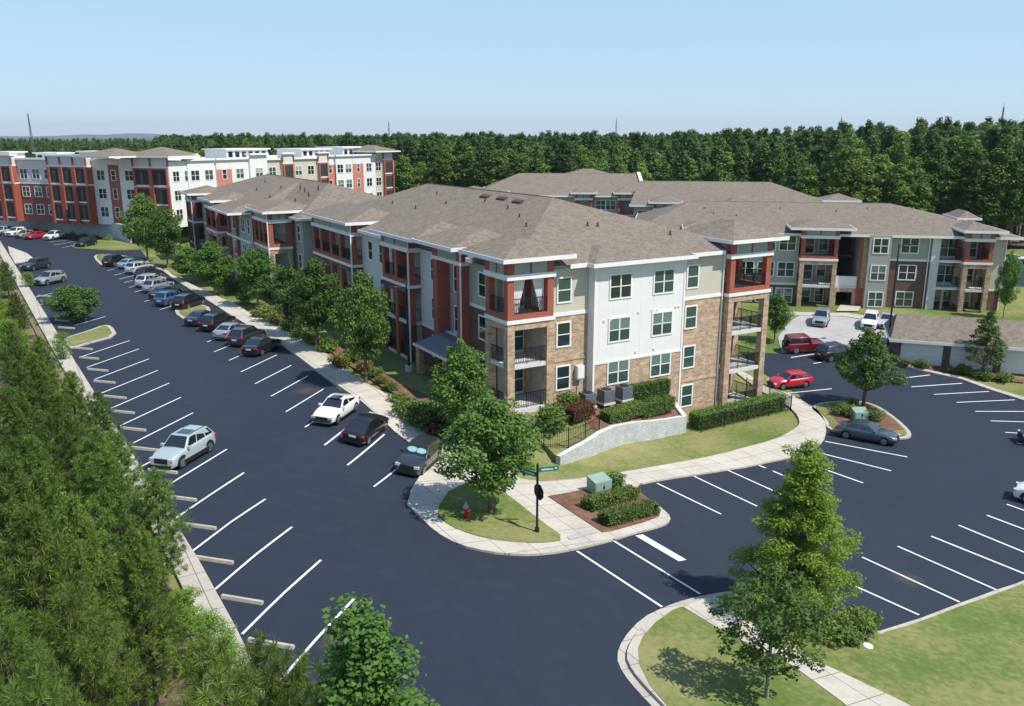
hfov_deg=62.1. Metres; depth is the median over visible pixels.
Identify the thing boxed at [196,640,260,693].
leafy bush
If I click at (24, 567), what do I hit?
pine tree
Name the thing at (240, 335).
parked car
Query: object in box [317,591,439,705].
broadleaf tree
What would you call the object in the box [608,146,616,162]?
pine tree
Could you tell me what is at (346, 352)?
shrub
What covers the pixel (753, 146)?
pine tree
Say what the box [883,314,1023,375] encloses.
garage building
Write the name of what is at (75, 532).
pine tree
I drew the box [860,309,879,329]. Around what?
parked car
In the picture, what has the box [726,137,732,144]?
pine tree
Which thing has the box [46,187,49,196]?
window
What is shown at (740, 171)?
pine tree
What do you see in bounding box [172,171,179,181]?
window
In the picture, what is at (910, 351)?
garage door
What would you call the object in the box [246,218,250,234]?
window
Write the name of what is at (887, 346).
street lamp
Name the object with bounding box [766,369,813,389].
parked car
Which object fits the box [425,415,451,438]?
shrub
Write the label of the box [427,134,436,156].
pine tree
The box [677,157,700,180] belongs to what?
woodland tree
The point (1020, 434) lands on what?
parked car
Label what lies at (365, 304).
street tree
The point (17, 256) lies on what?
paving
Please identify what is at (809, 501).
cypress tree
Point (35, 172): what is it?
window
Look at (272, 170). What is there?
window
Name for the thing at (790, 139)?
pine tree
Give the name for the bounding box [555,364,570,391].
window
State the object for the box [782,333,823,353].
parked car
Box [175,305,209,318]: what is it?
end island kerb
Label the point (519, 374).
glass door
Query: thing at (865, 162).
woodland tree
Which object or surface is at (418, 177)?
woodland tree
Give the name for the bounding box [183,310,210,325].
parked car
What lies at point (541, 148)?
woodland tree
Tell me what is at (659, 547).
painted parking lines
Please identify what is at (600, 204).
window
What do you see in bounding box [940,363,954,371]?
shrub
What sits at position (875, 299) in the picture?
window
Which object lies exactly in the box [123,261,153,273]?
parked car
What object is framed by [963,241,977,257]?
glass door
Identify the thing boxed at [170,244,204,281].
street tree
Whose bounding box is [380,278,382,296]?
window
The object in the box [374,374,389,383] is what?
shrub
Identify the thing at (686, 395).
window
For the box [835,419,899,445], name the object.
parked car
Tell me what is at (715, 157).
pine tree
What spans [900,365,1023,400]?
garage kerb
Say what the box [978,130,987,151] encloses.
pine tree
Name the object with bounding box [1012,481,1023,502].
parked car
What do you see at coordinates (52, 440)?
undergrowth
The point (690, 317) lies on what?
window
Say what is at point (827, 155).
woodland tree
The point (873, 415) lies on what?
shrub
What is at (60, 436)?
pine tree
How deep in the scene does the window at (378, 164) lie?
183.86 m
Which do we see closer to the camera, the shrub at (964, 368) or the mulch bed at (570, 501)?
the mulch bed at (570, 501)
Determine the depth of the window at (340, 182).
174.40 m
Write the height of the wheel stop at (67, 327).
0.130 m
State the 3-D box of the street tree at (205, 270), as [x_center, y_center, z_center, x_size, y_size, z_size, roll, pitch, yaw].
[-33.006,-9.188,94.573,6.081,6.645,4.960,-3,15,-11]
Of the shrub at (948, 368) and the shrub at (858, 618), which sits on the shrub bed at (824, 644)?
the shrub at (858, 618)
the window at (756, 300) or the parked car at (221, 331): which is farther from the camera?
the window at (756, 300)
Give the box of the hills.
[0,133,653,137]
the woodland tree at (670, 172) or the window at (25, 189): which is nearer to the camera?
the window at (25, 189)
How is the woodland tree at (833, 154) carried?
on the ground at (706, 442)
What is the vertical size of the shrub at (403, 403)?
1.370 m
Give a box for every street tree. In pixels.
[41,284,103,321]
[117,193,160,261]
[142,204,186,267]
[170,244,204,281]
[183,241,240,294]
[231,248,279,305]
[267,260,310,335]
[274,255,346,348]
[327,270,390,383]
[427,337,494,425]
[433,393,543,513]
[767,291,795,342]
[832,326,909,405]
[960,309,1008,367]
[994,250,1023,317]
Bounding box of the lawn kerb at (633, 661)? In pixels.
[627,584,1023,705]
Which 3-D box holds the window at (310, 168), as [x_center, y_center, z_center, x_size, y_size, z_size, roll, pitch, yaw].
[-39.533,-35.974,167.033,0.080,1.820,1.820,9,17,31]
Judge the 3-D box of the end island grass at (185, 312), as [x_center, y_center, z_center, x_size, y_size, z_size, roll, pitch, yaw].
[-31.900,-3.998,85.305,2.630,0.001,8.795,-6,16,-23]
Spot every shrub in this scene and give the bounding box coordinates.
[67,232,76,236]
[103,235,112,239]
[221,278,242,291]
[235,293,253,301]
[250,305,270,317]
[253,304,284,323]
[268,309,284,324]
[278,318,298,331]
[288,324,314,338]
[299,332,323,344]
[315,336,338,352]
[326,352,351,367]
[341,347,362,361]
[354,359,374,373]
[367,366,383,376]
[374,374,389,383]
[382,379,399,389]
[387,392,408,401]
[390,395,427,415]
[401,399,439,424]
[410,396,450,431]
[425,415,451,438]
[430,419,457,436]
[534,400,569,432]
[537,405,567,422]
[554,389,582,406]
[804,617,840,645]
[823,618,865,649]
[831,401,858,415]
[836,603,879,638]
[842,606,883,633]
[844,397,859,406]
[864,409,886,421]
[898,358,911,367]
[913,358,931,368]
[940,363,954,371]
[954,363,973,374]
[973,365,994,380]
[995,370,1014,381]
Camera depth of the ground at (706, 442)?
63.98 m
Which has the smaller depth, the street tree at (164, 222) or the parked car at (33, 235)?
the street tree at (164, 222)
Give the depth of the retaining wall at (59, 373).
62.96 m
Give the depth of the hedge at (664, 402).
61.07 m
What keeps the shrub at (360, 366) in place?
on the building bed at (415, 394)
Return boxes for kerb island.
[812,401,910,439]
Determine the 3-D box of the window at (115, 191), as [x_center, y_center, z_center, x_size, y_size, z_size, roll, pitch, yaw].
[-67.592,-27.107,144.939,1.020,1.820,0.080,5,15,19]
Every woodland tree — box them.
[393,155,420,192]
[408,167,427,188]
[413,161,428,186]
[424,150,461,185]
[444,145,451,153]
[447,154,469,186]
[450,143,476,186]
[479,149,512,187]
[495,153,514,179]
[505,148,516,158]
[507,154,531,177]
[523,146,542,167]
[537,145,544,158]
[538,163,551,172]
[545,158,558,172]
[572,145,594,168]
[573,155,588,168]
[584,149,596,168]
[595,150,609,165]
[595,163,608,171]
[596,159,608,170]
[604,154,626,172]
[607,144,625,165]
[611,145,632,171]
[633,162,652,180]
[641,152,665,178]
[648,161,672,180]
[667,159,676,180]
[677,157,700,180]
[695,164,715,180]
[705,146,711,162]
[708,151,738,180]
[745,152,756,181]
[753,142,789,186]
[796,153,809,189]
[798,164,824,196]
[804,145,823,172]
[808,163,836,195]
[818,151,831,170]
[819,145,869,202]
[820,138,846,189]
[824,132,870,200]
[842,157,886,202]
[855,139,863,159]
[858,147,875,178]
[861,154,894,202]
[876,131,916,201]
[901,156,933,210]
[905,144,926,206]
[917,144,957,214]
[935,135,962,213]
[936,135,985,212]
[947,127,963,139]
[947,147,1003,222]
[962,130,983,150]
[1005,170,1023,242]
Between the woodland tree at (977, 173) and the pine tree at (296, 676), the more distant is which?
the woodland tree at (977, 173)
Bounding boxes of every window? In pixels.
[19,168,27,178]
[22,186,30,196]
[24,204,32,213]
[31,169,40,178]
[34,186,42,196]
[36,204,44,214]
[43,169,47,178]
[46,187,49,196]
[96,170,105,180]
[98,188,107,198]
[100,206,109,216]
[110,170,116,180]
[113,189,118,199]
[115,207,120,217]
[124,170,132,180]
[126,189,134,199]
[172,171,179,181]
[174,190,181,200]
[176,208,183,218]
[184,170,187,181]
[190,170,199,180]
[204,169,213,179]
[222,169,226,179]
[234,239,236,253]
[236,168,244,178]
[240,216,245,232]
[242,242,246,255]
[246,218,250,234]
[255,167,262,176]
[268,167,275,174]
[295,166,301,174]
[296,224,300,241]
[298,253,302,269]
[307,165,314,174]
[329,164,331,173]
[337,164,343,172]
[338,179,343,186]
[345,164,351,172]
[346,179,351,187]
[356,163,359,171]
[357,178,360,186]
[366,163,371,171]
[366,178,372,186]
[367,240,373,260]
[369,273,374,291]
[375,162,380,170]
[376,177,381,185]
[378,243,381,263]
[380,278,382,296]
[430,257,432,280]
[431,296,433,319]
[453,264,455,292]
[454,305,456,332]
[478,271,484,298]
[478,314,484,340]
[479,356,485,382]
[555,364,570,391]
[556,276,571,303]
[556,321,570,347]
[596,200,604,209]
[605,200,615,209]
[606,358,629,385]
[608,315,630,343]
[609,272,632,299]
[649,351,670,377]
[651,310,672,336]
[653,268,674,294]
[680,383,692,407]
[682,344,695,368]
[684,305,697,329]
[686,264,699,288]
[742,261,754,275]
[755,287,772,301]
[757,261,774,276]
[775,287,792,302]
[776,261,794,276]
[778,236,796,250]
[813,287,823,301]
[816,265,825,276]
[818,239,828,250]
[867,291,883,306]
[869,265,886,280]
[872,238,889,253]
[894,291,913,306]
[897,264,916,280]
[900,238,919,253]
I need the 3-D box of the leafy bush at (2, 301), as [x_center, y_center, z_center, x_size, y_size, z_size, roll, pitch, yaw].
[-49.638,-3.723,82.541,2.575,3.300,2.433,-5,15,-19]
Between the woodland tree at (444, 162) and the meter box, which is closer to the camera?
the meter box
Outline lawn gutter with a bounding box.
[618,580,1023,705]
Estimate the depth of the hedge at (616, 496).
46.25 m
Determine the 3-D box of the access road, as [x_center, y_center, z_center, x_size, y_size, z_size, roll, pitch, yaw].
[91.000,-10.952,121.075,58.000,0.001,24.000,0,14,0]
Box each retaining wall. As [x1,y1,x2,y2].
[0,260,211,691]
[556,415,684,464]
[669,393,686,432]
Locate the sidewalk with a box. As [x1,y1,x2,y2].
[164,270,825,555]
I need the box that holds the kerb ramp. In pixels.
[567,529,596,539]
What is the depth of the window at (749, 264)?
100.98 m
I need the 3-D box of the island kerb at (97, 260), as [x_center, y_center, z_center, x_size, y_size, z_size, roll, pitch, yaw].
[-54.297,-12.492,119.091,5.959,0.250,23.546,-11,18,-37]
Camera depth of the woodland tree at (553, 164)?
183.00 m
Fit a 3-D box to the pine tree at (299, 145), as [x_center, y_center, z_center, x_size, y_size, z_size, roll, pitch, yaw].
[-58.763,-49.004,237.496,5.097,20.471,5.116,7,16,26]
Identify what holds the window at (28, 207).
in the apartment building at (61, 187)
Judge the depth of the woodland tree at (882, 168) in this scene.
147.16 m
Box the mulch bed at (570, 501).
[548,489,660,531]
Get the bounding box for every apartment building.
[0,148,199,226]
[72,145,400,196]
[179,174,380,302]
[301,183,789,415]
[468,169,642,217]
[629,181,861,217]
[636,200,1023,312]
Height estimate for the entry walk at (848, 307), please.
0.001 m
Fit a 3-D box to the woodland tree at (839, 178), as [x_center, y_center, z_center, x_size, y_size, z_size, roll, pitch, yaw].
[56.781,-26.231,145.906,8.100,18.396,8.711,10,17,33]
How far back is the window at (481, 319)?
60.64 m
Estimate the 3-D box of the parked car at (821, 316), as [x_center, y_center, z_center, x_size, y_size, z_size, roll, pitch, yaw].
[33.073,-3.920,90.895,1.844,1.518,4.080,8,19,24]
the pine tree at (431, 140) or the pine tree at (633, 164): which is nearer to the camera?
the pine tree at (633, 164)
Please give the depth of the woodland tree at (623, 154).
179.85 m
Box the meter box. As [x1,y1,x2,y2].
[575,364,584,391]
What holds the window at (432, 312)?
in the apartment building at (608, 299)
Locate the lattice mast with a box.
[27,111,34,149]
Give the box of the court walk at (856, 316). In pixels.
[770,311,863,319]
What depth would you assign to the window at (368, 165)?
181.17 m
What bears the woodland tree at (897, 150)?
on the ground at (706, 442)
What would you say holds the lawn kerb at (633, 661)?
on the lawn gutter
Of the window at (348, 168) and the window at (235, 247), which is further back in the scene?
the window at (348, 168)
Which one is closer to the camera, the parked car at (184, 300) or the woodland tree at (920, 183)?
the parked car at (184, 300)
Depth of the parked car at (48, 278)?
102.38 m
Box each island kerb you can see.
[66,325,115,348]
[94,254,162,269]
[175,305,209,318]
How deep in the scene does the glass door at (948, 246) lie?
98.35 m
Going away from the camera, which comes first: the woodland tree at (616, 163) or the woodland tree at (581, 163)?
the woodland tree at (616, 163)
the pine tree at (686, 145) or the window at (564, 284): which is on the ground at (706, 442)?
the pine tree at (686, 145)
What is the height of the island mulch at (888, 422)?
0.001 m
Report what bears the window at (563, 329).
in the apartment building at (608, 299)
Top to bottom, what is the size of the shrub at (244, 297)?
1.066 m
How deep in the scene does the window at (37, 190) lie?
150.71 m
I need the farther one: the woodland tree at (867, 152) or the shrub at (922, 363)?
the woodland tree at (867, 152)
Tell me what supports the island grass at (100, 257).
on the island kerb at (97, 260)
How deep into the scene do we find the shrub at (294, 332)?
75.05 m
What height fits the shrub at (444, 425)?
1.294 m
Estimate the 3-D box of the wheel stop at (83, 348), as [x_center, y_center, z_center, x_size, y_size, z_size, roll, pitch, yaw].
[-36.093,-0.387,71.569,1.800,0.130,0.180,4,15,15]
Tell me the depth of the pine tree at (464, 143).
211.90 m
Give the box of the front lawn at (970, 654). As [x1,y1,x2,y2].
[638,583,1023,705]
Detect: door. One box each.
[503,280,523,310]
[503,369,523,396]
[515,330,523,352]
[578,367,583,377]
[801,287,810,301]
[803,264,812,279]
[805,238,814,253]
[900,343,943,365]
[934,291,949,305]
[937,264,953,283]
[940,239,956,257]
[949,346,993,371]
[956,291,970,306]
[959,268,973,284]
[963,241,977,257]
[1000,350,1023,373]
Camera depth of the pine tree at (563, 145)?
180.63 m
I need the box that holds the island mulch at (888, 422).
[827,405,902,429]
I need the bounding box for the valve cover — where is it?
[862,642,872,648]
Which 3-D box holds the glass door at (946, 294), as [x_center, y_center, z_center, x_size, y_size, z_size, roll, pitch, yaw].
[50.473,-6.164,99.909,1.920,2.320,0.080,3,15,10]
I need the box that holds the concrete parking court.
[778,316,890,352]
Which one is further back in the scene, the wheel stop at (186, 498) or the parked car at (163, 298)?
the parked car at (163, 298)
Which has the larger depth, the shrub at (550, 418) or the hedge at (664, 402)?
the hedge at (664, 402)
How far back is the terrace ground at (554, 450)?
56.17 m
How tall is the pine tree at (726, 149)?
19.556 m
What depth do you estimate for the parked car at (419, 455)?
48.35 m
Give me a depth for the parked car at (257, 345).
69.47 m
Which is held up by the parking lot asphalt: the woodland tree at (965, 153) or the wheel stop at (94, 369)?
the wheel stop at (94, 369)
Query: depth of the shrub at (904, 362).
78.40 m
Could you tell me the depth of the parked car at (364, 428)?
51.14 m
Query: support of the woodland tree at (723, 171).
on the ground at (706, 442)
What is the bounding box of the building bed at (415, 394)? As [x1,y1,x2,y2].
[331,345,428,401]
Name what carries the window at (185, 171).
in the apartment building at (61, 187)
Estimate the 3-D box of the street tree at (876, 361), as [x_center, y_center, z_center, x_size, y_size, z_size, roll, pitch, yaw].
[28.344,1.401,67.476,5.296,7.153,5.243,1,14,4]
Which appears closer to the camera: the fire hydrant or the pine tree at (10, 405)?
the pine tree at (10, 405)
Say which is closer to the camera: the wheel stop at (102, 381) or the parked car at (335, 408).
the parked car at (335, 408)
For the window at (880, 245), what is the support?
in the apartment building at (829, 253)
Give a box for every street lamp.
[386,284,411,371]
[884,244,912,352]
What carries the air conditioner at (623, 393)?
on the terrace ground at (554, 450)
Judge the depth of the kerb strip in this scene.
36.91 m
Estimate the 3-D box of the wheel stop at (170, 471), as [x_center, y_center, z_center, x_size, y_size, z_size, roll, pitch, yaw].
[-18.689,6.303,45.485,1.800,0.130,0.180,4,15,15]
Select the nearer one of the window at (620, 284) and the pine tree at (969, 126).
the window at (620, 284)
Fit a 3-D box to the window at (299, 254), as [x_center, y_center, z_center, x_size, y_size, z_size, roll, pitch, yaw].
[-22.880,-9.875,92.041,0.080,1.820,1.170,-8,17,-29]
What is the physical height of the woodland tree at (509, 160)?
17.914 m
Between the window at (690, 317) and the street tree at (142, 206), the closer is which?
the window at (690, 317)
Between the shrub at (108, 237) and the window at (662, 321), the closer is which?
the window at (662, 321)
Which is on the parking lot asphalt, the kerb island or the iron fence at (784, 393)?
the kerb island
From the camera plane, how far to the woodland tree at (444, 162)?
192.67 m
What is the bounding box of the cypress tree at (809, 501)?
[724,438,865,623]
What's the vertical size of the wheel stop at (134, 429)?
0.130 m
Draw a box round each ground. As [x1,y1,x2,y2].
[0,138,1023,705]
[522,400,678,462]
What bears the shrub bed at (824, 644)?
on the front lawn at (970, 654)
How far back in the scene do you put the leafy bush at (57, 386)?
56.15 m
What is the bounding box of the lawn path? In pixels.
[684,595,909,705]
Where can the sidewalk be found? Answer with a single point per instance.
(431, 488)
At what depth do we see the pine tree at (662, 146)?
187.77 m
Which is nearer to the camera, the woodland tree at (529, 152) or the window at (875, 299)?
the window at (875, 299)
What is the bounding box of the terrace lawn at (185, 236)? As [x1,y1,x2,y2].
[120,223,188,241]
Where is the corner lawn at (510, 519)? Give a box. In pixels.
[438,484,560,542]
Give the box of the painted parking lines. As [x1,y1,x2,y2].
[37,241,1023,680]
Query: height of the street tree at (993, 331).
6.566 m
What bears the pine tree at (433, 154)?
on the ground at (706, 442)
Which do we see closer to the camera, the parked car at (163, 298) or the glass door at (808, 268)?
the parked car at (163, 298)
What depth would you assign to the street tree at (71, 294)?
81.07 m
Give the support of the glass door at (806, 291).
in the apartment building at (829, 253)
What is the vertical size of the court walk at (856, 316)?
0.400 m
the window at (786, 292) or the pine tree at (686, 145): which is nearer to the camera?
the window at (786, 292)
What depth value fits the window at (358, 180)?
178.73 m
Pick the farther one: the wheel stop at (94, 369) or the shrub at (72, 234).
the shrub at (72, 234)
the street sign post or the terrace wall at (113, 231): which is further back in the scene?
the terrace wall at (113, 231)
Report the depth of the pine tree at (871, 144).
165.73 m
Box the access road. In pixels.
[1002,265,1023,285]
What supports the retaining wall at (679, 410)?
on the ground at (706, 442)
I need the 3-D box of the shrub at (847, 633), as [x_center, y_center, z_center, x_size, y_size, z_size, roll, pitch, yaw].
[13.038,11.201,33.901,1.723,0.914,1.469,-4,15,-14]
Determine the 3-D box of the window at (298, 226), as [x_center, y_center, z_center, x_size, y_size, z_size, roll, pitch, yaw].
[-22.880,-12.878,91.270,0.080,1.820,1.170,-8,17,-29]
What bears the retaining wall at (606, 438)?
on the ground at (706, 442)
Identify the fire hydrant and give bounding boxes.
[461,502,470,518]
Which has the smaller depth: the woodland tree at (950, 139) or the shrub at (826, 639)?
the shrub at (826, 639)
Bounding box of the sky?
[0,0,1023,135]
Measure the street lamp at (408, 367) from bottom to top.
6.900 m
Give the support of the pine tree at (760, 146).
on the ground at (706, 442)
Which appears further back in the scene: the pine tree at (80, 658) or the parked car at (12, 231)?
the parked car at (12, 231)
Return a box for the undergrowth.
[0,291,170,693]
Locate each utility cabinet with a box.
[586,472,611,495]
[850,407,869,419]
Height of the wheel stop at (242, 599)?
0.130 m
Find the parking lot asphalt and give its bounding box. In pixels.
[0,234,1023,705]
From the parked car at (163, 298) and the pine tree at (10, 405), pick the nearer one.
the pine tree at (10, 405)
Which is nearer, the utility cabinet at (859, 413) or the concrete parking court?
the utility cabinet at (859, 413)
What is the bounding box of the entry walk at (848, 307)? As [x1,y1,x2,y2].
[836,305,861,310]
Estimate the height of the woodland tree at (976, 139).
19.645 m
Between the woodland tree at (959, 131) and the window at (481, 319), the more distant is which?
the woodland tree at (959, 131)
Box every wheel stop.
[58,326,74,328]
[74,347,92,349]
[79,356,98,359]
[87,368,107,371]
[93,380,115,383]
[104,395,126,398]
[111,409,134,413]
[120,426,146,431]
[131,446,157,451]
[148,468,177,473]
[167,495,196,501]
[183,522,216,529]
[196,555,233,564]
[221,594,263,604]
[248,637,294,649]
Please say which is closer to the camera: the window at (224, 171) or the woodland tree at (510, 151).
the window at (224, 171)
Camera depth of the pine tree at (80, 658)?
16.36 m
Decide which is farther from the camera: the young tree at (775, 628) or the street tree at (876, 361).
the street tree at (876, 361)
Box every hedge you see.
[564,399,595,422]
[580,484,640,512]
[596,498,659,527]
[599,399,645,424]
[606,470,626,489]
[629,378,671,402]
[639,393,676,418]
[688,391,786,429]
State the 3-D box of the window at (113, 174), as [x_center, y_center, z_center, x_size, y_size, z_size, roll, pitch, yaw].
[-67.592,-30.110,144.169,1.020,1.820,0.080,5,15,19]
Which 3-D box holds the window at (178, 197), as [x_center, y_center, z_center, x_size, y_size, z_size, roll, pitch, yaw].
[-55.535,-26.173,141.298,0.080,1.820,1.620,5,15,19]
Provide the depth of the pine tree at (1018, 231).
154.88 m
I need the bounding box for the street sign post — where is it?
[520,463,558,532]
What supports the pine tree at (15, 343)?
on the ground at (706, 442)
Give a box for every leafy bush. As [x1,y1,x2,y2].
[0,298,11,321]
[0,309,24,342]
[0,318,29,355]
[0,475,101,608]
[3,342,33,374]
[19,272,37,286]
[22,371,62,405]
[26,441,71,490]
[48,331,73,358]
[153,584,204,634]
[180,606,239,667]
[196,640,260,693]
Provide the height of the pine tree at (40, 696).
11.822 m
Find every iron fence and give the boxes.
[526,415,599,449]
[700,396,790,432]
[746,377,791,410]
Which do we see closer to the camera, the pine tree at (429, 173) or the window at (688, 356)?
the window at (688, 356)
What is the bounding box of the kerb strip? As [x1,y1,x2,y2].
[0,241,263,696]
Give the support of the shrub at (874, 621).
on the shrub bed at (824, 644)
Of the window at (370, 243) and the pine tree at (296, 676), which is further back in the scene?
the window at (370, 243)
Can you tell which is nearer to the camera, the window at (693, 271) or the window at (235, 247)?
the window at (693, 271)
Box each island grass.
[67,325,111,345]
[97,254,159,269]
[179,305,206,316]
[816,401,906,435]
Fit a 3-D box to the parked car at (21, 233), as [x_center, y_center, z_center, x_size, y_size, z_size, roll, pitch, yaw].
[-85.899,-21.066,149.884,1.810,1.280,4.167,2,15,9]
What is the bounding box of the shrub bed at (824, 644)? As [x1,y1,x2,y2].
[746,596,869,649]
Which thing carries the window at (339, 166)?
in the apartment building at (366, 169)
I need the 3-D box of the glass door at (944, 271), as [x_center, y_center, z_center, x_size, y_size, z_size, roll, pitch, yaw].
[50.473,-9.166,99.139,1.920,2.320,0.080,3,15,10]
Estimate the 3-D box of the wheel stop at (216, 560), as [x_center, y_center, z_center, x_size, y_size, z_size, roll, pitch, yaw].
[-12.591,8.745,35.963,1.800,0.130,0.180,4,15,15]
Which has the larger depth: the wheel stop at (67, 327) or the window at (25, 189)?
the window at (25, 189)
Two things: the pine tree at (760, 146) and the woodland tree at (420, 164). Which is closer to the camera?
the pine tree at (760, 146)
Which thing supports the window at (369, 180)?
in the apartment building at (366, 169)
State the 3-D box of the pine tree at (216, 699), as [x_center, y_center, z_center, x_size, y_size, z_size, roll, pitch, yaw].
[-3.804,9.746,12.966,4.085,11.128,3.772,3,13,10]
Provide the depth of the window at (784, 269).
100.29 m
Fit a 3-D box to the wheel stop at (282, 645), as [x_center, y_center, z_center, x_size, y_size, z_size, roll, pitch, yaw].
[-8.517,10.259,30.059,1.800,0.130,0.180,4,15,15]
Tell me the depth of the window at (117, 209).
145.71 m
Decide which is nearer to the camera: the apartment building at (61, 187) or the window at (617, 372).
the window at (617, 372)
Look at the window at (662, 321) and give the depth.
62.08 m
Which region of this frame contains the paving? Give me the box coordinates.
[8,246,32,263]
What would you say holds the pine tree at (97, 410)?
on the ground at (706, 442)
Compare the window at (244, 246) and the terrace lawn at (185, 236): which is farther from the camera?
the terrace lawn at (185, 236)
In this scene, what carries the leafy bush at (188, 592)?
on the ground at (706, 442)
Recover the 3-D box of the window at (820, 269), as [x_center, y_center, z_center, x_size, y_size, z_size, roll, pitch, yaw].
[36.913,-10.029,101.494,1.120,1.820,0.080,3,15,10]
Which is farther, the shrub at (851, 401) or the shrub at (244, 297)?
the shrub at (244, 297)
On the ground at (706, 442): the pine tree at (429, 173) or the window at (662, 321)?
the pine tree at (429, 173)
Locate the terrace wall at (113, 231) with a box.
[0,220,132,242]
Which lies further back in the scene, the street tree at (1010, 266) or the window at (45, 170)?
the window at (45, 170)
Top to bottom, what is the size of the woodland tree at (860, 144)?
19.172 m
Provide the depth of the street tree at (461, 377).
51.69 m
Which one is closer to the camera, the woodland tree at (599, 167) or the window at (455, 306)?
the window at (455, 306)
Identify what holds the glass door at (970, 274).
in the apartment building at (829, 253)
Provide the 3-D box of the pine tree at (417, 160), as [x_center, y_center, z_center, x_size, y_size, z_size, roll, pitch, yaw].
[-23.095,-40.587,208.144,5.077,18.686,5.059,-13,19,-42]
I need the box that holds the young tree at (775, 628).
[707,563,836,698]
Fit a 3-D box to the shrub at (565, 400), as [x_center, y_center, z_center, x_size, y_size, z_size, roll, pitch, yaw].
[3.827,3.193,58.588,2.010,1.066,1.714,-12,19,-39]
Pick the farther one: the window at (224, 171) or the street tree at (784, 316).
the window at (224, 171)
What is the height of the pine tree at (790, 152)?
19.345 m
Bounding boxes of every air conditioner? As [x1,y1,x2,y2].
[578,390,596,407]
[596,387,615,405]
[615,383,632,402]
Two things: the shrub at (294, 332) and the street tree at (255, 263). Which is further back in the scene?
the street tree at (255, 263)
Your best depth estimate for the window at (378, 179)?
184.72 m
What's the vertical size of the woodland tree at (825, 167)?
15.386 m
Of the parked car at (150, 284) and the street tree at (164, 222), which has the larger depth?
the street tree at (164, 222)
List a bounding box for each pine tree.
[0,262,17,297]
[0,323,28,393]
[0,385,59,508]
[0,449,83,671]
[0,501,108,705]
[0,603,72,705]
[1,662,106,705]
[3,572,154,705]
[4,433,84,611]
[5,292,31,329]
[14,351,64,441]
[20,335,64,391]
[35,488,152,705]
[36,393,95,541]
[53,423,153,609]
[55,370,98,443]
[77,390,128,463]
[83,428,152,532]
[99,523,197,705]
[121,465,193,600]
[167,621,261,705]
[187,659,263,705]
[192,663,265,705]
[227,628,313,705]
[258,643,324,705]
[293,140,302,147]
[300,639,336,705]
[319,136,328,146]
[400,138,417,189]
[412,148,422,164]
[417,136,432,180]
[426,147,443,183]
[426,162,441,182]
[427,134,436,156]
[452,137,463,156]
[459,140,469,155]
[468,146,492,186]
[473,135,485,156]
[481,137,497,181]
[497,139,506,155]
[506,137,517,153]
[506,139,529,172]
[528,144,543,172]
[541,146,554,165]
[547,136,557,157]
[552,140,574,172]
[555,154,574,172]
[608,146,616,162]
[626,151,640,172]
[628,148,641,163]
[642,147,659,180]
[655,136,669,178]
[664,150,676,169]
[669,150,694,180]
[676,137,696,157]
[689,142,704,175]
[696,141,709,169]
[707,145,724,178]
[722,144,732,158]
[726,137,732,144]
[732,138,748,155]
[732,147,751,181]
[747,141,757,158]
[751,143,771,181]
[753,142,776,179]
[779,142,801,183]
[783,136,797,150]
[783,156,807,193]
[795,147,809,163]
[822,129,843,160]
[864,134,879,162]
[874,130,895,176]
[881,125,893,142]
[922,128,940,151]
[939,139,968,208]
[961,121,979,141]
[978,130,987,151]
[979,125,1000,223]
[989,126,1018,227]
[1005,144,1020,230]
[1017,131,1023,235]
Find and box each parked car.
[0,226,11,235]
[5,227,26,235]
[13,230,32,237]
[20,257,51,270]
[23,231,45,239]
[33,270,66,285]
[42,230,64,239]
[74,236,97,246]
[101,254,127,266]
[116,258,144,268]
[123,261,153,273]
[133,266,163,278]
[134,273,165,286]
[141,278,173,291]
[147,286,181,298]
[149,424,216,468]
[152,289,180,305]
[170,293,205,308]
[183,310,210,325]
[198,312,236,330]
[211,322,246,338]
[226,325,265,345]
[240,336,281,355]
[311,393,359,423]
[341,412,389,444]
[395,434,442,475]
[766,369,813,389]
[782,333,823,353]
[811,307,829,326]
[814,341,850,361]
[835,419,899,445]
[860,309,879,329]
[878,312,895,327]
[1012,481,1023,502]
[1017,428,1023,441]
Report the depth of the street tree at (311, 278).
68.78 m
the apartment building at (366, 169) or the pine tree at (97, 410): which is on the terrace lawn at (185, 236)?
the apartment building at (366, 169)

